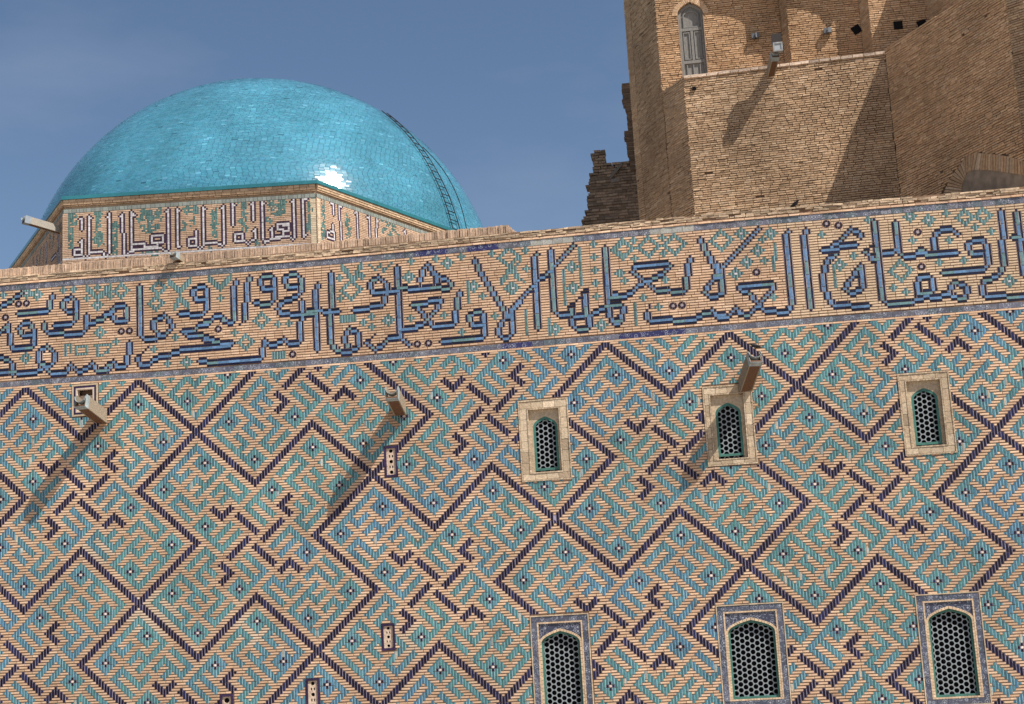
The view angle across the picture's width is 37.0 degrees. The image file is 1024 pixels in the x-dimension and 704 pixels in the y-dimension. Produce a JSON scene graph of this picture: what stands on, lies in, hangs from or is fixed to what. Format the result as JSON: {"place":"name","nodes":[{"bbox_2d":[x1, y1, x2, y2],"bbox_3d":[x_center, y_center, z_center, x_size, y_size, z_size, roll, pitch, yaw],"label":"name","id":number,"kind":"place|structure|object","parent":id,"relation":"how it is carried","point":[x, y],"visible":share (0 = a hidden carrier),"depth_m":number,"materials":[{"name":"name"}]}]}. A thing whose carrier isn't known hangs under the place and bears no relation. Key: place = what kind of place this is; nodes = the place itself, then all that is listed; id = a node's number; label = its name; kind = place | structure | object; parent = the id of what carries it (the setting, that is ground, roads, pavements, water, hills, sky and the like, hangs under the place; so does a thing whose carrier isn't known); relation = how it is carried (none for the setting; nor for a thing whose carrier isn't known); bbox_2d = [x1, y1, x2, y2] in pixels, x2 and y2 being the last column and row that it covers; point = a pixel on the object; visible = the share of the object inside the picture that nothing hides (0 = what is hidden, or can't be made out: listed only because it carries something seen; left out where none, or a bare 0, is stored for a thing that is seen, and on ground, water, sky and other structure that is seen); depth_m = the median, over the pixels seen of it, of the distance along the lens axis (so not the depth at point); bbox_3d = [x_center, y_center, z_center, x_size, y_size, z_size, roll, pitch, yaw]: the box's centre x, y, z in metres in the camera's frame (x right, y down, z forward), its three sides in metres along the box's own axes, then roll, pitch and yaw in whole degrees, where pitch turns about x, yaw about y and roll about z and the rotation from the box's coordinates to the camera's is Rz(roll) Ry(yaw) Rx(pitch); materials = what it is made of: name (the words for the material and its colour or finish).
{"place":"outdoors","nodes":[
{"label":"outdoors","id":0,"kind":"place"},
{"bbox_2d":[0,0,629,268],"label":"sky","id":1,"kind":"structure","parent":0,"point":[515,98],"materials":[{"name":"blue"}]},
{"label":"roof terrace","id":2,"kind":"structure","parent":0,"visible":0},
{"bbox_2d":[9,180,454,267],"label":"dome drum","id":3,"kind":"object","parent":2,"relation":"on","point":[129,225],"visible":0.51,"depth_m":41.20,"materials":[{"name":"brick"}]},
{"bbox_2d":[21,215,60,233],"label":"water spout","id":4,"kind":"object","parent":3,"relation":"attached to","point":[40,224],"visible":1,"depth_m":41.27,"materials":[{"name":"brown wood"}]},
{"bbox_2d":[41,78,482,228],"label":"turquoise dome","id":5,"kind":"structure","parent":3,"relation":"on","point":[243,131],"depth_m":45.53,"materials":[{"name":"tile"}]},
{"bbox_2d":[382,111,466,229],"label":"dome ladder","id":6,"kind":"object","parent":5,"relation":"on","point":[407,131],"visible":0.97,"depth_m":47.55,"materials":[{"name":"metal"}]},
{"bbox_2d":[581,150,639,225],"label":"stepped brick wall","id":7,"kind":"structure","parent":2,"relation":"on","point":[612,196],"depth_m":51.05,"materials":[{"name":"brick"}]},
{"bbox_2d":[623,0,1023,220],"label":"brick tower","id":8,"kind":"structure","parent":2,"relation":"on","point":[878,107],"depth_m":42.19,"materials":[{"name":"brick"}]},
{"bbox_2d":[621,83,635,171],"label":"toothed brick edge","id":9,"kind":"object","parent":8,"relation":"attached to","point":[628,134],"visible":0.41,"depth_m":47.71,"materials":[{"name":"brick"}]},
{"bbox_2d":[672,0,707,77],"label":"shuttered window","id":10,"kind":"structure","parent":8,"relation":"attached to","point":[692,40],"depth_m":44.37,"materials":[{"name":"grey wood"}]},
{"bbox_2d":[751,32,758,39],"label":"floodlight","id":11,"kind":"object","parent":8,"relation":"attached to","point":[754,35],"visible":1,"depth_m":43.87,"materials":[{"name":"metal"}]},
{"bbox_2d":[766,51,779,76],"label":"water spout","id":12,"kind":"object","parent":8,"relation":"attached to","point":[772,64],"visible":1,"depth_m":42.25,"materials":[{"name":"brown wood"}]},
{"bbox_2d":[771,33,782,52],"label":"floodlight","id":13,"kind":"object","parent":8,"relation":"attached to","point":[777,43],"visible":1,"depth_m":41.99,"materials":[{"name":"white metal"}]},
{"bbox_2d":[823,27,831,34],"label":"floodlight","id":14,"kind":"object","parent":8,"relation":"attached to","point":[829,30],"visible":1,"depth_m":43.15,"materials":[{"name":"metal"}]},
{"bbox_2d":[850,24,861,34],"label":"putlog hole","id":15,"kind":"object","parent":8,"relation":"attached to","point":[856,29],"visible":1,"depth_m":43.17,"materials":[{"name":"black"}]},
{"bbox_2d":[893,21,902,29],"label":"putlog hole","id":16,"kind":"object","parent":8,"relation":"attached to","point":[898,25],"visible":1,"depth_m":42.50,"materials":[{"name":"black"}]},
{"bbox_2d":[916,19,925,26],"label":"putlog hole","id":17,"kind":"object","parent":8,"relation":"attached to","point":[920,22],"visible":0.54,"depth_m":42.42,"materials":[{"name":"black"}]},
{"label":"ground","id":18,"kind":"structure","parent":0,"visible":0},
{"bbox_2d":[0,187,1023,703],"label":"decorated wall","id":19,"kind":"structure","parent":18,"relation":"on","point":[214,507],"depth_m":36.67,"materials":[{"name":"brick"}]},
{"bbox_2d":[72,383,97,416],"bbox_3d":[-10.697,1.223,38.526,0.675,0.809,0.270,-5,-11,7],"label":"square wall opening","id":20,"kind":"object","parent":19,"relation":"attached to","point":[78,388],"visible":0.69,"depth_m":38.45,"materials":[{"name":"brick"}]},
{"bbox_2d":[74,394,106,422],"bbox_3d":[-10.375,1.452,37.932,0.308,0.644,1.307,-6,-12,15],"label":"water spout","id":21,"kind":"object","parent":19,"relation":"attached to","point":[90,408],"visible":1,"depth_m":37.70,"materials":[{"name":"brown wood"}]},
{"bbox_2d":[169,251,183,262],"bbox_3d":[-8.438,-2.368,38.803,0.188,0.269,0.626,-8,-12,22],"label":"water spout","id":22,"kind":"object","parent":19,"relation":"attached to","point":[176,256],"visible":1,"depth_m":38.64,"materials":[{"name":"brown wood"}]},
{"bbox_2d":[220,694,232,703],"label":"pierced vent","id":23,"kind":"object","parent":19,"relation":"attached to","point":[224,699],"visible":1,"depth_m":36.52,"materials":[{"name":"stone"}]},
{"bbox_2d":[0,225,515,276],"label":"roof kerb","id":24,"kind":"structure","parent":19,"relation":"on","point":[132,262],"depth_m":38.64,"materials":[{"name":"brick"}]},
{"bbox_2d":[305,678,319,703],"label":"pierced vent","id":25,"kind":"object","parent":19,"relation":"attached to","point":[312,691],"visible":1,"depth_m":36.28,"materials":[{"name":"ceramic"}]},
{"bbox_2d":[381,623,395,650],"bbox_3d":[-2.925,6.758,36.303,0.332,0.619,0.106,-5,-11,7],"label":"pierced vent","id":26,"kind":"object","parent":19,"relation":"attached to","point":[388,642],"visible":1,"depth_m":36.27,"materials":[{"name":"brick"}]},
{"bbox_2d":[384,446,397,476],"bbox_3d":[-2.923,2.658,37.091,0.332,0.750,0.106,-5,-11,7],"label":"pierced vent","id":27,"kind":"object","parent":19,"relation":"attached to","point":[390,462],"visible":1,"depth_m":37.06,"materials":[{"name":"stone"}]},
{"bbox_2d":[385,386,405,415],"bbox_3d":[-2.773,1.222,36.922,0.309,0.638,1.298,-5,-11,7],"label":"water spout","id":28,"kind":"object","parent":19,"relation":"attached to","point":[397,404],"visible":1,"depth_m":36.65,"materials":[{"name":"beige stone"}]},
{"bbox_2d":[518,397,571,481],"bbox_3d":[0.805,2.123,36.771,1.207,1.962,0.321,-5,-11,7],"label":"arched lattice window","id":29,"kind":"structure","parent":19,"relation":"attached to","point":[547,456],"depth_m":36.73,"materials":[{"name":"stone"}]},
{"bbox_2d":[530,613,593,703],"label":"tall lattice window","id":30,"kind":"structure","parent":19,"relation":"attached to","point":[561,646],"depth_m":35.73,"materials":[{"name":"tile"}]},
{"bbox_2d":[702,384,757,466],"bbox_3d":[5.156,1.745,36.239,1.158,1.903,0.320,-5,-11,7],"label":"arched lattice window","id":31,"kind":"structure","parent":19,"relation":"attached to","point":[727,438],"depth_m":36.20,"materials":[{"name":"stone"}]},
{"bbox_2d":[738,351,762,395],"bbox_3d":[5.562,0.507,35.898,0.308,0.874,1.350,-2,-11,-8],"label":"water spout","id":32,"kind":"object","parent":19,"relation":"attached to","point":[749,372],"visible":1,"depth_m":35.68,"materials":[{"name":"beige stone"}]},
{"bbox_2d":[749,343,761,349],"bbox_3d":[5.639,-0.142,35.439,0.339,0.166,0.101,-13,-15,39],"label":"bird","id":33,"kind":"object","parent":32,"relation":"on","point":[755,346],"visible":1,"depth_m":35.41},
{"bbox_2d":[716,602,791,703],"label":"tall lattice window","id":34,"kind":"structure","parent":19,"relation":"attached to","point":[754,660],"depth_m":35.18,"materials":[{"name":"tile"}]},
{"bbox_2d":[790,199,798,206],"bbox_3d":[6.821,-3.571,36.926,0.101,0.166,0.339,5,-14,-34],"label":"bird","id":35,"kind":"object","parent":19,"relation":"on","point":[795,203],"visible":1,"depth_m":36.88},
{"bbox_2d":[897,370,957,455],"bbox_3d":[9.653,1.443,35.673,1.172,1.930,0.321,-5,-11,7],"label":"arched lattice window","id":36,"kind":"structure","parent":19,"relation":"attached to","point":[922,405],"depth_m":35.63,"materials":[{"name":"stone"}]},
{"bbox_2d":[914,591,991,703],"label":"tall lattice window","id":37,"kind":"structure","parent":19,"relation":"attached to","point":[953,656],"depth_m":34.60,"materials":[{"name":"tile"}]}
]}

